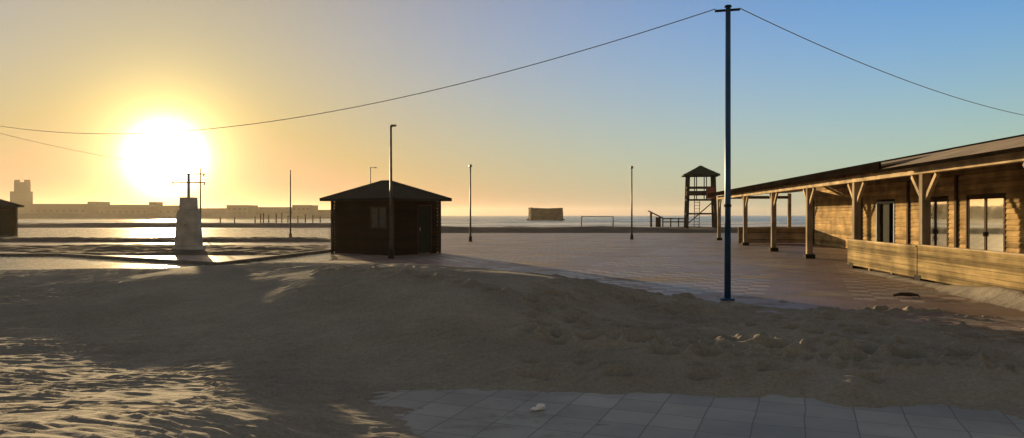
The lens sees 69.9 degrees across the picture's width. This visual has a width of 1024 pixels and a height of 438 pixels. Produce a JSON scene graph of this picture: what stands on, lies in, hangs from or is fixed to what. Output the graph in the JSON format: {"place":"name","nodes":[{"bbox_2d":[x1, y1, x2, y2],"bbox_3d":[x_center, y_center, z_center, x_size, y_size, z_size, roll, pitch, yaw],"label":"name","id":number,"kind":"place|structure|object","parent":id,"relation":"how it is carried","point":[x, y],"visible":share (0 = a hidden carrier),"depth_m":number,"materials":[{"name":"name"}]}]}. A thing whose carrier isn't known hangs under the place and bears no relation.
{"place":"outdoors","nodes":[
{"label":"outdoors","id":0,"kind":"place"},
{"bbox_2d":[0,229,328,237],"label":"path","id":1,"kind":"structure","parent":0,"point":[138,233],"depth_m":63.06,"materials":[{"name":"grey concrete"}]},
{"bbox_2d":[0,199,23,235],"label":"wooden kiosk","id":2,"kind":"object","parent":1,"relation":"on","point":[8,218],"visible":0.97,"depth_m":55.32,"materials":[{"name":"brown paint"}]},
{"bbox_2d":[0,209,9,235],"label":"door","id":3,"kind":"structure","parent":2,"relation":"in","point":[4,213],"depth_m":55.10,"materials":[{"name":"brown paint"}]},
{"bbox_2d":[200,168,200,214],"bbox_3d":[-22.122,-1.139,51.995,0.220,4.905,0.209,0,0,0],"label":"lamp post","id":4,"kind":"object","parent":1,"relation":"on","point":[200,192],"visible":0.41,"depth_m":51.95,"materials":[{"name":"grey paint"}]},
{"bbox_2d":[0,133,188,167],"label":"overhead cable","id":5,"kind":"object","parent":4,"relation":"attached to","point":[85,152],"visible":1,"depth_m":37.41,"materials":[{"name":"grey rubber"}]},
{"bbox_2d":[289,170,291,236],"bbox_3d":[-15.278,-1.019,50.495,0.220,4.681,0.209,0,0,0],"label":"lamp post","id":6,"kind":"object","parent":1,"relation":"on","point":[290,234],"visible":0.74,"depth_m":50.45,"materials":[{"name":"black metal"}]},
{"bbox_2d":[0,244,329,254],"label":"sand bed","id":7,"kind":"object","parent":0,"point":[126,249],"visible":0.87,"depth_m":32.40,"materials":[{"name":"beige sand"}]},
{"bbox_2d":[171,173,205,249],"bbox_3d":[-14.350,-0.332,32.499,1.440,3.386,1.104,0,0,-8],"label":"stone monument with cross","id":8,"kind":"object","parent":7,"relation":"on","point":[188,232],"visible":0.95,"depth_m":32.16,"materials":[{"name":"stone"}]},
{"bbox_2d":[0,237,330,241],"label":"sand bed","id":9,"kind":"object","parent":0,"point":[167,239],"visible":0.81,"depth_m":43.89,"materials":[{"name":"beige sand"}]},
{"bbox_2d":[0,252,337,269],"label":"path","id":10,"kind":"structure","parent":0,"point":[22,263],"depth_m":24.59,"materials":[{"name":"grey concrete"}]},
{"bbox_2d":[15,215,805,226],"bbox_3d":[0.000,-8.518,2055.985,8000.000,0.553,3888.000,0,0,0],"label":"sea","id":11,"kind":"structure","parent":0,"point":[575,220],"depth_m":364.86,"materials":[{"name":"liquid"}]},
{"bbox_2d":[10,180,32,213],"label":"tower block","id":12,"kind":"structure","parent":11,"relation":"on","point":[21,193],"depth_m":759.93,"materials":[{"name":"brown"}]},
{"bbox_2d":[29,204,102,213],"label":"harbour warehouse","id":13,"kind":"structure","parent":11,"relation":"on","point":[63,208],"depth_m":619.97,"materials":[{"name":"brown"}]},
{"bbox_2d":[87,202,109,204],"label":"harbour warehouse","id":14,"kind":"structure","parent":11,"relation":"on","point":[105,203],"depth_m":644.77,"materials":[{"name":"brown"}]},
{"bbox_2d":[98,205,156,213],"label":"harbour warehouse","id":15,"kind":"structure","parent":11,"relation":"on","point":[127,209],"depth_m":614.97,"materials":[{"name":"brown"}]},
{"bbox_2d":[149,202,162,204],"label":"harbour warehouse","id":16,"kind":"structure","parent":11,"relation":"in","point":[155,203],"depth_m":640.29,"materials":[{"name":"brown"}]},
{"bbox_2d":[157,205,178,213],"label":"harbour warehouse","id":17,"kind":"structure","parent":11,"relation":"in","point":[167,209],"depth_m":619.96,"materials":[{"name":"brown"}]},
{"bbox_2d":[18,214,330,217],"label":"breakwater","id":18,"kind":"object","parent":11,"relation":"in","point":[159,215],"visible":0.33,"depth_m":595.85,"materials":[{"name":"grey stone"}]},
{"bbox_2d":[198,208,226,213],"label":"harbour warehouse","id":19,"kind":"structure","parent":11,"relation":"in","point":[213,210],"depth_m":649.97,"materials":[{"name":"brown"}]},
{"bbox_2d":[226,205,257,213],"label":"harbour warehouse","id":20,"kind":"structure","parent":11,"relation":"in","point":[241,209],"depth_m":609.97,"materials":[{"name":"brown"}]},
{"bbox_2d":[256,207,291,213],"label":"harbour warehouse","id":21,"kind":"structure","parent":11,"relation":"on","point":[272,210],"depth_m":629.97,"materials":[{"name":"brown"}]},
{"bbox_2d":[292,205,318,213],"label":"harbour warehouse","id":22,"kind":"structure","parent":11,"relation":"in","point":[304,209],"depth_m":609.97,"materials":[{"name":"brown"}]},
{"bbox_2d":[318,210,330,213],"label":"harbour warehouse","id":23,"kind":"structure","parent":11,"relation":"in","point":[324,211],"depth_m":639.97,"materials":[{"name":"brown"}]},
{"bbox_2d":[527,207,564,219],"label":"sea fort","id":24,"kind":"structure","parent":11,"relation":"in","point":[545,213],"depth_m":379.48,"materials":[{"name":"stone"}]},
{"bbox_2d":[18,222,803,232],"bbox_3d":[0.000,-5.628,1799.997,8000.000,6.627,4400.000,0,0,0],"label":"ground","id":25,"kind":"structure","parent":0,"point":[558,229],"depth_m":71.43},
{"bbox_2d":[581,216,613,225],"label":"beach goal","id":26,"kind":"object","parent":25,"relation":"on","point":[598,216],"visible":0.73,"depth_m":103.96,"materials":[{"name":"grey paint"}]},
{"bbox_2d":[648,210,662,226],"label":"timber shelter","id":27,"kind":"object","parent":25,"relation":"on","point":[658,221],"visible":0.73,"depth_m":79.90,"materials":[{"name":"wood"}]},
{"bbox_2d":[662,218,683,226],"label":"rail fence","id":28,"kind":"object","parent":25,"relation":"on","point":[670,221],"visible":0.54,"depth_m":79.92,"materials":[{"name":"brown wood"}]},
{"bbox_2d":[681,166,719,227],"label":"lookout tower","id":29,"kind":"structure","parent":25,"relation":"on","point":[700,171],"depth_m":71.01,"materials":[{"name":"timber"},{"name":"shingle"}]},
{"bbox_2d":[0,262,1023,437],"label":"dune","id":30,"kind":"structure","parent":0,"point":[288,350],"depth_m":7.93,"materials":[{"name":"beige sand"}]},
{"bbox_2d":[0,228,1023,342],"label":"plaza paving","id":31,"kind":"structure","parent":0,"point":[670,264],"depth_m":23.19,"materials":[{"name":"grey concrete"}]},
{"bbox_2d":[0,249,330,265],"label":"kerb","id":32,"kind":"structure","parent":31,"relation":"on","point":[208,263],"depth_m":26.18,"materials":[{"name":"concrete"}]},
{"bbox_2d":[319,180,451,255],"bbox_3d":[-5.300,-0.100,30.790,4.428,3.060,3.537,0,0,37],"label":"wooden kiosk","id":33,"kind":"object","parent":31,"relation":"on","point":[360,221],"visible":0.94,"depth_m":29.80,"materials":[{"name":"brown paint"}]},
{"bbox_2d":[370,206,387,228],"bbox_3d":[-5.297,-0.061,29.169,0.950,0.900,0.090,0,0,37],"label":"window","id":34,"kind":"structure","parent":33,"relation":"in","point":[378,214],"depth_m":29.14,"materials":[{"name":"glass"}]},
{"bbox_2d":[416,205,431,253],"bbox_3d":[-3.609,0.424,30.118,0.115,2.020,0.850,0,0,37],"label":"door","id":35,"kind":"structure","parent":33,"relation":"in","point":[424,212],"depth_m":30.14,"materials":[{"name":"brown paint"}]},
{"bbox_2d":[388,124,396,258],"bbox_3d":[-4.400,-1.007,26.895,0.310,4.918,0.209,0,0,0],"label":"lamp post","id":36,"kind":"object","parent":31,"relation":"on","point":[391,253],"visible":1,"depth_m":26.86,"materials":[{"name":"black metal"}]},
{"bbox_2d":[469,164,471,241],"bbox_3d":[-2.498,-0.958,43.995,0.220,4.631,0.209,0,0,0],"label":"lamp post","id":37,"kind":"object","parent":31,"relation":"on","point":[470,236],"visible":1,"depth_m":43.95,"materials":[{"name":"black metal"}]},
{"bbox_2d":[630,166,632,238],"bbox_3d":[7.851,-1.070,47.995,0.220,4.811,0.209,0,0,0],"label":"lamp post","id":38,"kind":"object","parent":31,"relation":"on","point":[631,234],"visible":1,"depth_m":47.96,"materials":[{"name":"black metal"}]},
{"bbox_2d":[715,5,739,300],"bbox_3d":[4.041,-1.189,13.750,0.423,5.627,0.256,0,0,33],"label":"cable pole","id":39,"kind":"object","parent":31,"relation":"on","point":[727,10],"visible":0.95,"depth_m":13.70,"materials":[{"name":"metal"}]},
{"bbox_2d":[1,9,714,133],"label":"overhead cable","id":40,"kind":"object","parent":39,"relation":"attached to","point":[404,96],"visible":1,"depth_m":17.00,"materials":[{"name":"grey rubber"}]},
{"bbox_2d":[740,8,1021,114],"bbox_3d":[15.130,-3.575,21.851,27.150,0.907,0.018,0,0,-37],"label":"overhead cable","id":41,"kind":"object","parent":39,"relation":"attached to","point":[865,64],"visible":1,"depth_m":16.34,"materials":[{"name":"grey rubber"}]},
{"bbox_2d":[738,227,805,242],"bbox_3d":[14.724,0.917,40.977,4.050,0.915,0.155,0,0,6],"label":"board fence","id":42,"kind":"object","parent":31,"relation":"on","point":[763,235],"visible":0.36,"depth_m":40.98,"materials":[{"name":"brown wood"}]},
{"bbox_2d":[707,134,1023,281],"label":"beach bar","id":43,"kind":"object","parent":31,"relation":"on","point":[969,196],"visible":0.81,"depth_m":23.80,"materials":[{"name":"wood"}]},
{"bbox_2d":[876,201,895,251],"bbox_3d":[15.330,0.360,29.915,0.200,2.150,1.900,0,0,6],"label":"doorway","id":44,"kind":"structure","parent":43,"relation":"in","point":[885,208],"depth_m":30.35,"materials":[{"name":"paint"}]},
{"bbox_2d":[931,197,949,258],"bbox_3d":[14.792,0.359,25.574,0.125,2.200,1.950,0,0,6],"label":"glazed door","id":45,"kind":"structure","parent":43,"relation":"in","point":[939,206],"depth_m":25.28,"materials":[{"name":"brown paint"}]},
{"bbox_2d":[966,193,1007,265],"bbox_3d":[14.424,0.357,22.294,0.125,2.240,2.250,0,0,6],"label":"glazed door","id":46,"kind":"structure","parent":43,"relation":"in","point":[985,215],"depth_m":22.23,"materials":[{"name":"brown paint"}]},
{"bbox_2d":[847,239,918,276],"bbox_3d":[10.077,1.057,20.068,0.155,0.865,4.850,0,0,6],"label":"board fence","id":47,"kind":"object","parent":31,"relation":"on","point":[869,255],"visible":0.84,"depth_m":19.62,"materials":[{"name":"brown wood"}]},
{"bbox_2d":[892,292,919,296],"bbox_3d":[7.700,1.476,14.324,0.474,0.080,0.273,0,0,24],"label":"driftwood","id":48,"kind":"object","parent":31,"relation":"on","point":[910,294],"visible":1,"depth_m":14.30,"materials":[{"name":"brown wood"}]},
{"bbox_2d":[855,269,1023,311],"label":"sand drift","id":49,"kind":"object","parent":31,"relation":"on","point":[1007,298],"visible":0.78,"depth_m":14.05,"materials":[{"name":"beige sand"}]},
{"bbox_2d":[916,244,1023,290],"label":"board fence","id":50,"kind":"object","parent":31,"relation":"on","point":[979,277],"visible":0.84,"depth_m":15.10,"materials":[{"name":"brown wood"}]},
{"bbox_2d":[0,0,1023,214],"label":"sky","id":51,"kind":"structure","parent":0,"point":[567,132],"materials":[{"name":"blue"}]},
{"bbox_2d":[368,389,1023,437],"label":"pavement","id":52,"kind":"structure","parent":0,"point":[463,413],"depth_m":5.79,"materials":[{"name":"grey concrete"}]},
{"bbox_2d":[531,403,545,410],"bbox_3d":[0.210,1.540,6.009,0.154,0.047,0.072,0,0,-34],"label":"crumpled paper","id":53,"kind":"object","parent":52,"relation":"on","point":[540,406],"visible":1,"depth_m":6.00,"materials":[{"name":"white paper"}]}
]}

